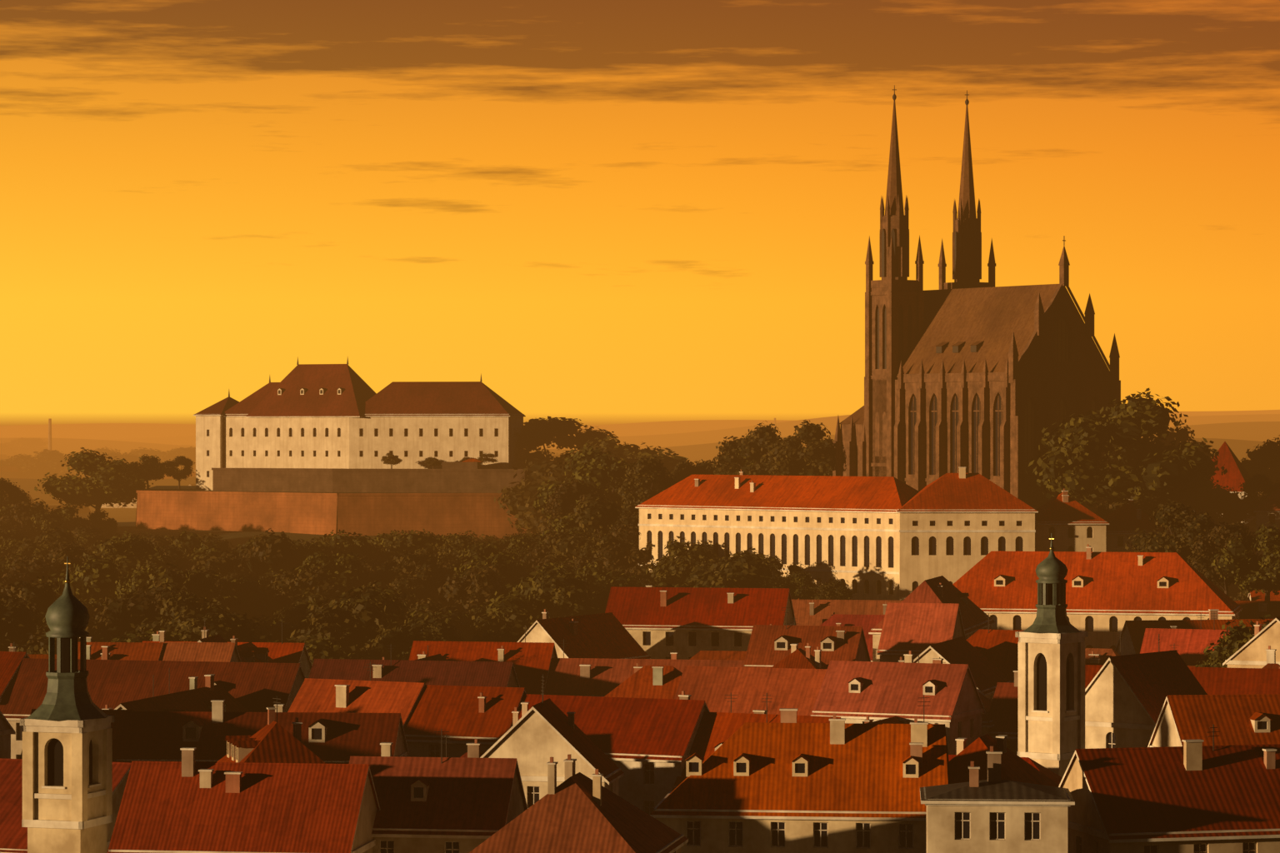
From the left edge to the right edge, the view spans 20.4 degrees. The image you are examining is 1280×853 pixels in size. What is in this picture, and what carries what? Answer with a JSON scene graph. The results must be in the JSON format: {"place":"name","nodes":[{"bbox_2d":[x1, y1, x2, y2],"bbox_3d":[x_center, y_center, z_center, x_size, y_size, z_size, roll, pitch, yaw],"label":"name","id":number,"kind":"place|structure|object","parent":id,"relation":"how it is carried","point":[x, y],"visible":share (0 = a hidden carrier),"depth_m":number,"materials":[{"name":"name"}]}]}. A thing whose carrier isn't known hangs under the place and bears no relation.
{"place":"outdoors","nodes":[
{"label":"outdoors","id":0,"kind":"place"},
{"bbox_2d":[211,459,531,530],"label":"castle terrace","id":1,"kind":"structure","parent":0,"point":[468,476],"depth_m":883.88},
{"bbox_2d":[193,357,525,490],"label":"castle","id":2,"kind":"structure","parent":1,"relation":"on","point":[324,416],"depth_m":898.28,"materials":[{"name":"paint"}]},
{"bbox_2d":[0,410,1279,515],"bbox_3d":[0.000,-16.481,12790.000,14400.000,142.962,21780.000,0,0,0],"label":"distant hills","id":3,"kind":"structure","parent":0,"point":[1239,432],"depth_m":4813.98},
{"bbox_2d":[0,0,1279,425],"label":"sky","id":4,"kind":"structure","parent":0,"point":[600,212],"materials":[{"name":"orange"}]},
{"bbox_2d":[90,515,1255,599],"bbox_3d":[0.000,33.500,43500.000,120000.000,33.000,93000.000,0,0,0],"label":"ground","id":5,"kind":"structure","parent":0,"point":[127,525],"depth_m":872.07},
{"bbox_2d":[0,593,44,652],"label":"tree","id":6,"kind":"object","parent":5,"relation":"on","point":[17,624],"visible":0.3,"depth_m":546.32,"materials":[{"name":"green plant"}]},
{"bbox_2d":[0,575,63,616],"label":"tree","id":7,"kind":"object","parent":5,"relation":"on","point":[41,597],"visible":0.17,"depth_m":585.21,"materials":[{"name":"green plant"}]},
{"bbox_2d":[1,554,62,589],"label":"tree","id":8,"kind":"object","parent":5,"relation":"on","point":[29,570],"visible":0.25,"depth_m":669.42,"materials":[{"name":"green plant"}]},
{"bbox_2d":[12,449,70,479],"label":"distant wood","id":9,"kind":"object","parent":5,"relation":"on","point":[28,467],"visible":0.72,"depth_m":2619.07,"materials":[{"name":"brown plant"}]},
{"bbox_2d":[7,524,80,559],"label":"tree","id":10,"kind":"object","parent":5,"relation":"on","point":[52,539],"visible":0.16,"depth_m":763.28,"materials":[{"name":"green plant"}]},
{"bbox_2d":[0,758,131,852],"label":"house","id":11,"kind":"structure","parent":5,"relation":"on","point":[13,836],"depth_m":267.83,"materials":[{"name":"tile"}]},
{"bbox_2d":[20,556,114,852],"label":"tower","id":12,"kind":"structure","parent":11,"relation":"on","point":[67,769],"depth_m":260.41,"materials":[{"name":"paint"}]},
{"bbox_2d":[34,447,153,517],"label":"tree","id":13,"kind":"object","parent":5,"relation":"on","point":[114,482],"visible":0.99,"depth_m":911.01,"materials":[{"name":"green plant"}]},
{"bbox_2d":[39,552,158,606],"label":"tree","id":14,"kind":"object","parent":5,"relation":"on","point":[97,577],"visible":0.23,"depth_m":645.43,"materials":[{"name":"green plant"}]},
{"bbox_2d":[77,636,163,660],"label":"house","id":15,"kind":"structure","parent":5,"relation":"on","point":[137,651],"depth_m":408.89,"materials":[{"name":"tile"}]},
{"bbox_2d":[81,535,181,577],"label":"tree","id":16,"kind":"object","parent":5,"relation":"on","point":[127,556],"visible":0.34,"depth_m":689.45,"materials":[{"name":"green plant"}]},
{"bbox_2d":[85,580,206,642],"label":"tree","id":17,"kind":"object","parent":5,"relation":"on","point":[122,613],"visible":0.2,"depth_m":561.19,"materials":[{"name":"green plant"}]},
{"bbox_2d":[0,645,305,759],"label":"house","id":18,"kind":"structure","parent":5,"relation":"on","point":[249,687],"depth_m":378.86,"materials":[{"name":"tile"}]},
{"bbox_2d":[114,593,233,642],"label":"tree","id":19,"kind":"object","parent":5,"relation":"on","point":[176,611],"visible":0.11,"depth_m":546.62,"materials":[{"name":"green plant"}]},
{"bbox_2d":[101,668,249,712],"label":"house","id":20,"kind":"structure","parent":5,"relation":"on","point":[194,698],"depth_m":362.70,"materials":[{"name":"tile"}]},
{"bbox_2d":[133,563,241,617],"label":"tree","id":21,"kind":"object","parent":5,"relation":"on","point":[201,585],"visible":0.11,"depth_m":613.90,"materials":[{"name":"green plant"}]},
{"bbox_2d":[159,641,241,662],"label":"roof","id":22,"kind":"structure","parent":5,"relation":"on","point":[204,652],"depth_m":407.91,"materials":[{"name":"tile"}]},
{"bbox_2d":[170,612,271,642],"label":"tree","id":23,"kind":"object","parent":5,"relation":"on","point":[228,627],"visible":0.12,"depth_m":517.69,"materials":[{"name":"green plant"}]},
{"bbox_2d":[190,550,259,580],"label":"tree","id":24,"kind":"object","parent":5,"relation":"on","point":[223,566],"visible":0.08,"depth_m":677.42,"materials":[{"name":"green plant"}]},
{"bbox_2d":[142,619,312,678],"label":"house","id":25,"kind":"structure","parent":5,"relation":"on","point":[281,652],"depth_m":444.86,"materials":[{"name":"tile"}]},
{"bbox_2d":[107,747,379,852],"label":"house","id":26,"kind":"structure","parent":5,"relation":"on","point":[187,804],"depth_m":253.09,"materials":[{"name":"tile"}]},
{"bbox_2d":[113,700,409,764],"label":"house","id":27,"kind":"structure","parent":5,"relation":"on","point":[335,737],"depth_m":322.23,"materials":[{"name":"tile"}]},
{"bbox_2d":[216,695,325,764],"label":"house","id":28,"kind":"structure","parent":5,"relation":"on","point":[272,741],"depth_m":285.29,"materials":[{"name":"tile"}]},
{"bbox_2d":[225,528,337,579],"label":"tree","id":29,"kind":"object","parent":5,"relation":"on","point":[273,551],"visible":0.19,"depth_m":683.88,"materials":[{"name":"green plant"}]},
{"bbox_2d":[266,563,359,611],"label":"tree","id":30,"kind":"object","parent":5,"relation":"on","point":[285,591],"visible":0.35,"depth_m":630.34,"materials":[{"name":"green plant"}]},
{"bbox_2d":[293,551,371,592],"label":"tree","id":31,"kind":"object","parent":5,"relation":"on","point":[346,568],"visible":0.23,"depth_m":653.16,"materials":[{"name":"green plant"}]},
{"bbox_2d":[135,485,533,539],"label":"castle bastion","id":32,"kind":"object","parent":5,"relation":"on","point":[175,507],"visible":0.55,"depth_m":869.31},
{"bbox_2d":[300,631,377,664],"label":"tree","id":33,"kind":"object","parent":5,"relation":"on","point":[318,649],"visible":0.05,"depth_m":507.06,"materials":[{"name":"green plant"}]},
{"bbox_2d":[275,580,412,656],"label":"tree","id":34,"kind":"object","parent":5,"relation":"on","point":[391,604],"visible":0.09,"depth_m":555.85,"materials":[{"name":"green plant"}]},
{"bbox_2d":[290,593,409,659],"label":"tree","id":35,"kind":"object","parent":5,"relation":"on","point":[335,620],"visible":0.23,"depth_m":543.23,"materials":[{"name":"green plant"}]},
{"bbox_2d":[321,530,382,563],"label":"tree","id":36,"kind":"object","parent":5,"relation":"on","point":[346,544],"visible":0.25,"depth_m":708.19,"materials":[{"name":"green plant"}]},
{"bbox_2d":[287,661,424,727],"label":"house","id":37,"kind":"structure","parent":5,"relation":"on","point":[340,696],"depth_m":344.54,"materials":[{"name":"tile"}]},
{"bbox_2d":[0,418,776,520],"bbox_3d":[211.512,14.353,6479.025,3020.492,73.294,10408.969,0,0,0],"label":"distant suburbs","id":38,"kind":"object","parent":5,"relation":"on","point":[8,472],"depth_m":2397.07,"materials":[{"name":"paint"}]},
{"bbox_2d":[365,550,456,606],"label":"tree","id":39,"kind":"object","parent":5,"relation":"on","point":[419,565],"visible":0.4,"depth_m":657.21,"materials":[{"name":"green plant"}]},
{"bbox_2d":[360,613,463,659],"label":"tree","id":40,"kind":"object","parent":5,"relation":"on","point":[401,639],"visible":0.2,"depth_m":534.82,"materials":[{"name":"green plant"}]},
{"bbox_2d":[375,530,449,565],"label":"tree","id":41,"kind":"object","parent":5,"relation":"on","point":[412,541],"visible":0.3,"depth_m":704.16,"materials":[{"name":"green plant"}]},
{"bbox_2d":[308,644,519,687],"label":"house","id":42,"kind":"structure","parent":5,"relation":"on","point":[499,674],"depth_m":399.13,"materials":[{"name":"tile"}]},
{"bbox_2d":[349,729,527,852],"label":"house","id":43,"kind":"structure","parent":5,"relation":"on","point":[447,805],"depth_m":258.81,"materials":[{"name":"tile"}]},
{"bbox_2d":[403,685,526,757],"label":"house","id":44,"kind":"structure","parent":5,"relation":"on","point":[463,716],"depth_m":338.69,"materials":[{"name":"tile"}]},
{"bbox_2d":[434,562,509,619],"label":"tree","id":45,"kind":"object","parent":5,"relation":"on","point":[479,587],"visible":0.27,"depth_m":616.00,"materials":[{"name":"green plant"}]},
{"bbox_2d":[408,625,557,694],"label":"house","id":46,"kind":"structure","parent":5,"relation":"on","point":[531,662],"depth_m":435.97,"materials":[{"name":"tile"}]},
{"bbox_2d":[438,551,535,614],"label":"tree","id":47,"kind":"object","parent":5,"relation":"on","point":[509,571],"visible":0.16,"depth_m":641.65,"materials":[{"name":"green plant"}]},
{"bbox_2d":[460,605,534,641],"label":"tree","id":48,"kind":"object","parent":5,"relation":"on","point":[517,622],"visible":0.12,"depth_m":573.54,"materials":[{"name":"green plant"}]},
{"bbox_2d":[468,590,555,634],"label":"tree","id":49,"kind":"object","parent":5,"relation":"on","point":[508,602],"visible":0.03,"depth_m":585.80,"materials":[{"name":"green plant"}]},
{"bbox_2d":[480,675,624,809],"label":"house","id":50,"kind":"structure","parent":5,"relation":"on","point":[534,739],"depth_m":308.07,"materials":[{"name":"paint"}]},
{"bbox_2d":[490,561,628,633],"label":"tree","id":51,"kind":"object","parent":5,"relation":"on","point":[602,597],"visible":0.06,"depth_m":602.48,"materials":[{"name":"green plant"}]},
{"bbox_2d":[494,446,638,534],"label":"tree","id":52,"kind":"object","parent":5,"relation":"on","point":[518,501],"visible":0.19,"depth_m":841.09,"materials":[{"name":"green plant"}]},
{"bbox_2d":[514,415,618,468],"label":"tree","id":53,"kind":"object","parent":5,"relation":"on","point":[536,432],"visible":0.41,"depth_m":899.70,"materials":[{"name":"green plant"}]},
{"bbox_2d":[528,570,606,617],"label":"tree","id":54,"kind":"object","parent":5,"relation":"on","point":[569,597],"visible":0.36,"depth_m":592.46,"materials":[{"name":"green plant"}]},
{"bbox_2d":[469,755,688,852],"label":"house","id":55,"kind":"structure","parent":5,"relation":"on","point":[578,812],"depth_m":245.43,"materials":[{"name":"tile"}]},
{"bbox_2d":[542,479,618,531],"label":"tree","id":56,"kind":"object","parent":5,"relation":"on","point":[562,499],"visible":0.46,"depth_m":712.55,"materials":[{"name":"green plant"}]},
{"bbox_2d":[517,609,650,659],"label":"house","id":57,"kind":"structure","parent":5,"relation":"on","point":[604,636],"depth_m":467.44,"materials":[{"name":"tile"}]},
{"bbox_2d":[545,494,639,574],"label":"tree","id":58,"kind":"object","parent":5,"relation":"on","point":[597,517],"visible":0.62,"depth_m":666.45,"materials":[{"name":"green plant"}]},
{"bbox_2d":[532,443,662,520],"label":"tree","id":59,"kind":"object","parent":5,"relation":"on","point":[592,467],"visible":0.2,"depth_m":731.03,"materials":[{"name":"green plant"}]},
{"bbox_2d":[510,690,709,819],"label":"house","id":60,"kind":"structure","parent":5,"relation":"on","point":[644,745],"depth_m":330.75,"materials":[{"name":"tile"}]},
{"bbox_2d":[596,513,654,583],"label":"tree","id":61,"kind":"object","parent":5,"relation":"on","point":[627,531],"visible":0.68,"depth_m":658.46,"materials":[{"name":"green plant"}]},
{"bbox_2d":[604,663,682,699],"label":"house","id":62,"kind":"structure","parent":5,"relation":"on","point":[655,682],"depth_m":382.68,"materials":[{"name":"tile"}]},
{"bbox_2d":[543,639,744,696],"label":"house","id":63,"kind":"structure","parent":5,"relation":"on","point":[587,677],"depth_m":431.60,"materials":[{"name":"tile"}]},
{"bbox_2d":[615,455,679,512],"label":"tree","id":64,"kind":"object","parent":5,"relation":"on","point":[642,473],"visible":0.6,"depth_m":701.23,"materials":[{"name":"green plant"}]},
{"bbox_2d":[645,535,720,587],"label":"tree","id":65,"kind":"object","parent":5,"relation":"on","point":[665,569],"visible":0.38,"depth_m":642.95,"materials":[{"name":"green plant"}]},
{"bbox_2d":[605,585,796,659],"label":"house","id":66,"kind":"structure","parent":5,"relation":"on","point":[687,623],"depth_m":485.05,"materials":[{"name":"tile"}]},
{"bbox_2d":[672,546,782,588],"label":"tree","id":67,"kind":"object","parent":5,"relation":"on","point":[747,572],"visible":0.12,"depth_m":611.22,"materials":[{"name":"green plant"}]},
{"bbox_2d":[674,665,826,715],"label":"house","id":68,"kind":"structure","parent":5,"relation":"on","point":[752,687],"depth_m":367.05,"materials":[{"name":"tile"}]},
{"bbox_2d":[671,692,840,791],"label":"house","id":69,"kind":"structure","parent":5,"relation":"on","point":[716,731],"depth_m":329.42,"materials":[{"name":"tile"}]},
{"bbox_2d":[705,420,811,475],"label":"tree","id":70,"kind":"object","parent":5,"relation":"on","point":[763,437],"visible":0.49,"depth_m":731.24,"materials":[{"name":"green plant"}]},
{"bbox_2d":[760,420,837,475],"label":"tree","id":71,"kind":"object","parent":5,"relation":"on","point":[817,453],"visible":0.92,"depth_m":721.42,"materials":[{"name":"green plant"}]},
{"bbox_2d":[770,643,828,669],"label":"house","id":72,"kind":"structure","parent":5,"relation":"on","point":[797,658],"depth_m":414.85,"materials":[{"name":"tile"}]},
{"bbox_2d":[650,695,950,852],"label":"house","id":73,"kind":"structure","parent":5,"relation":"on","point":[788,784],"depth_m":267.22,"materials":[{"name":"tile"}]},
{"bbox_2d":[743,605,870,668],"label":"house","id":74,"kind":"structure","parent":5,"relation":"on","point":[769,646],"depth_m":425.93,"materials":[{"name":"tile"}]},
{"bbox_2d":[791,600,902,625],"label":"house","id":75,"kind":"structure","parent":5,"relation":"on","point":[811,612],"depth_m":540.27,"materials":[{"name":"tile"}]},
{"bbox_2d":[820,614,884,661],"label":"house","id":76,"kind":"structure","parent":5,"relation":"on","point":[867,623],"depth_m":483.24,"materials":[{"name":"tile"}]},
{"bbox_2d":[810,650,985,754],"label":"house","id":77,"kind":"structure","parent":5,"relation":"on","point":[855,692],"depth_m":360.27,"materials":[{"name":"tile"}]},
{"bbox_2d":[635,467,1177,600],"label":"palace","id":78,"kind":"structure","parent":5,"relation":"on","point":[885,538],"depth_m":627.39,"materials":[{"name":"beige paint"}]},
{"bbox_2d":[876,602,965,662],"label":"house","id":79,"kind":"structure","parent":5,"relation":"on","point":[917,629],"depth_m":440.81,"materials":[{"name":"tile"}]},
{"bbox_2d":[868,575,995,662],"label":"house","id":80,"kind":"structure","parent":5,"relation":"on","point":[942,589],"depth_m":456.90,"materials":[{"name":"tile"}]},
{"bbox_2d":[913,636,1012,700],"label":"house","id":81,"kind":"structure","parent":5,"relation":"on","point":[987,675],"depth_m":410.36,"materials":[{"name":"tile"}]},
{"bbox_2d":[832,85,1120,513],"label":"cathedral","id":82,"kind":"structure","parent":5,"relation":"on","point":[972,373],"depth_m":698.29,"materials":[{"name":"stone"}]},
{"bbox_2d":[966,613,1022,683],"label":"house","id":83,"kind":"structure","parent":5,"relation":"on","point":[998,649],"depth_m":423.00,"materials":[{"name":"tile"}]},
{"bbox_2d":[920,745,1074,852],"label":"house","id":84,"kind":"structure","parent":5,"relation":"on","point":[993,813],"depth_m":242.16,"materials":[{"name":"paint"}]},
{"bbox_2d":[988,670,1018,754],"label":"house","id":85,"kind":"structure","parent":5,"relation":"on","point":[1003,713],"depth_m":383.54,"materials":[{"name":"paint"}]},
{"bbox_2d":[949,734,1059,787],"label":"house","id":86,"kind":"structure","parent":5,"relation":"on","point":[1014,767],"depth_m":281.83,"materials":[{"name":"tile"}]},
{"bbox_2d":[1015,535,1087,777],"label":"tower","id":87,"kind":"structure","parent":5,"relation":"on","point":[1052,687],"depth_m":320.89,"materials":[{"name":"paint"}]},
{"bbox_2d":[952,544,1242,649],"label":"house","id":88,"kind":"structure","parent":5,"relation":"on","point":[1108,595],"depth_m":514.16,"materials":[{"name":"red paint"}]},
{"bbox_2d":[1026,388,1227,508],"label":"tree","id":89,"kind":"object","parent":5,"relation":"on","point":[1076,447],"visible":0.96,"depth_m":646.50,"materials":[{"name":"green plant"}]},
{"bbox_2d":[1094,463,1182,520],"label":"tree","id":90,"kind":"object","parent":5,"relation":"on","point":[1102,510],"visible":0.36,"depth_m":646.41,"materials":[{"name":"green plant"}]},
{"bbox_2d":[1085,634,1207,749],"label":"house","id":91,"kind":"structure","parent":5,"relation":"on","point":[1125,697],"depth_m":328.73,"materials":[{"name":"paint"}]},
{"bbox_2d":[1058,725,1279,852],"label":"house","id":92,"kind":"structure","parent":5,"relation":"on","point":[1192,797],"depth_m":248.24,"materials":[{"name":"tile"}]},
{"bbox_2d":[1125,499,1223,564],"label":"tree","id":93,"kind":"object","parent":5,"relation":"on","point":[1186,526],"visible":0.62,"depth_m":557.58,"materials":[{"name":"green plant"}]},
{"bbox_2d":[1085,665,1279,694],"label":"house","id":94,"kind":"structure","parent":5,"relation":"on","point":[1219,681],"depth_m":358.82,"materials":[{"name":"tile"}]},
{"bbox_2d":[1140,613,1229,665],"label":"house","id":95,"kind":"structure","parent":5,"relation":"on","point":[1189,646],"depth_m":439.20,"materials":[{"name":"tile"}]},
{"bbox_2d":[1115,609,1273,655],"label":"house","id":96,"kind":"structure","parent":5,"relation":"on","point":[1132,635],"depth_m":468.91,"materials":[{"name":"tile"}]},
{"bbox_2d":[1176,475,1232,534],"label":"tree","id":97,"kind":"object","parent":5,"relation":"on","point":[1214,507],"visible":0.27,"depth_m":665.72,"materials":[{"name":"green plant"}]},
{"bbox_2d":[1147,694,1279,747],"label":"house","id":98,"kind":"structure","parent":5,"relation":"on","point":[1236,720],"depth_m":297.75,"materials":[{"name":"tile"}]},
{"bbox_2d":[1187,521,1261,595],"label":"tree","id":99,"kind":"object","parent":5,"relation":"on","point":[1217,537],"visible":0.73,"depth_m":548.45,"materials":[{"name":"green plant"}]},
{"bbox_2d":[1200,485,1252,535],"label":"tree","id":100,"kind":"object","parent":5,"relation":"on","point":[1237,511],"visible":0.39,"depth_m":668.50,"materials":[{"name":"green plant"}]},
{"bbox_2d":[1210,441,1260,524],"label":"house","id":101,"kind":"structure","parent":5,"relation":"on","point":[1235,475],"depth_m":686.37,"materials":[{"name":"tile"}]},
{"bbox_2d":[1203,614,1274,659],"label":"tree","id":102,"kind":"object","parent":5,"relation":"on","point":[1237,634],"visible":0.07,"depth_m":420.32,"materials":[{"name":"green plant"}]},
{"bbox_2d":[1211,522,1279,609],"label":"tree","id":103,"kind":"object","parent":5,"relation":"on","point":[1265,578],"visible":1,"depth_m":542.13,"materials":[{"name":"green plant"}]},
{"bbox_2d":[1222,616,1279,668],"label":"house","id":104,"kind":"structure","parent":5,"relation":"on","point":[1252,653],"depth_m":382.26,"materials":[{"name":"paint"}]},
{"bbox_2d":[1238,473,1279,519],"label":"tree","id":105,"kind":"object","parent":5,"relation":"on","point":[1256,483],"visible":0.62,"depth_m":671.50,"materials":[{"name":"green plant"}]},
{"bbox_2d":[1244,437,1279,484],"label":"tree","id":106,"kind":"object","parent":5,"relation":"on","point":[1265,458],"visible":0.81,"depth_m":723.69,"materials":[{"name":"green plant"}]},
{"bbox_2d":[1253,487,1279,559],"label":"house","id":107,"kind":"structure","parent":5,"relation":"on","point":[1267,510],"depth_m":655.81,"materials":[{"name":"paint"}]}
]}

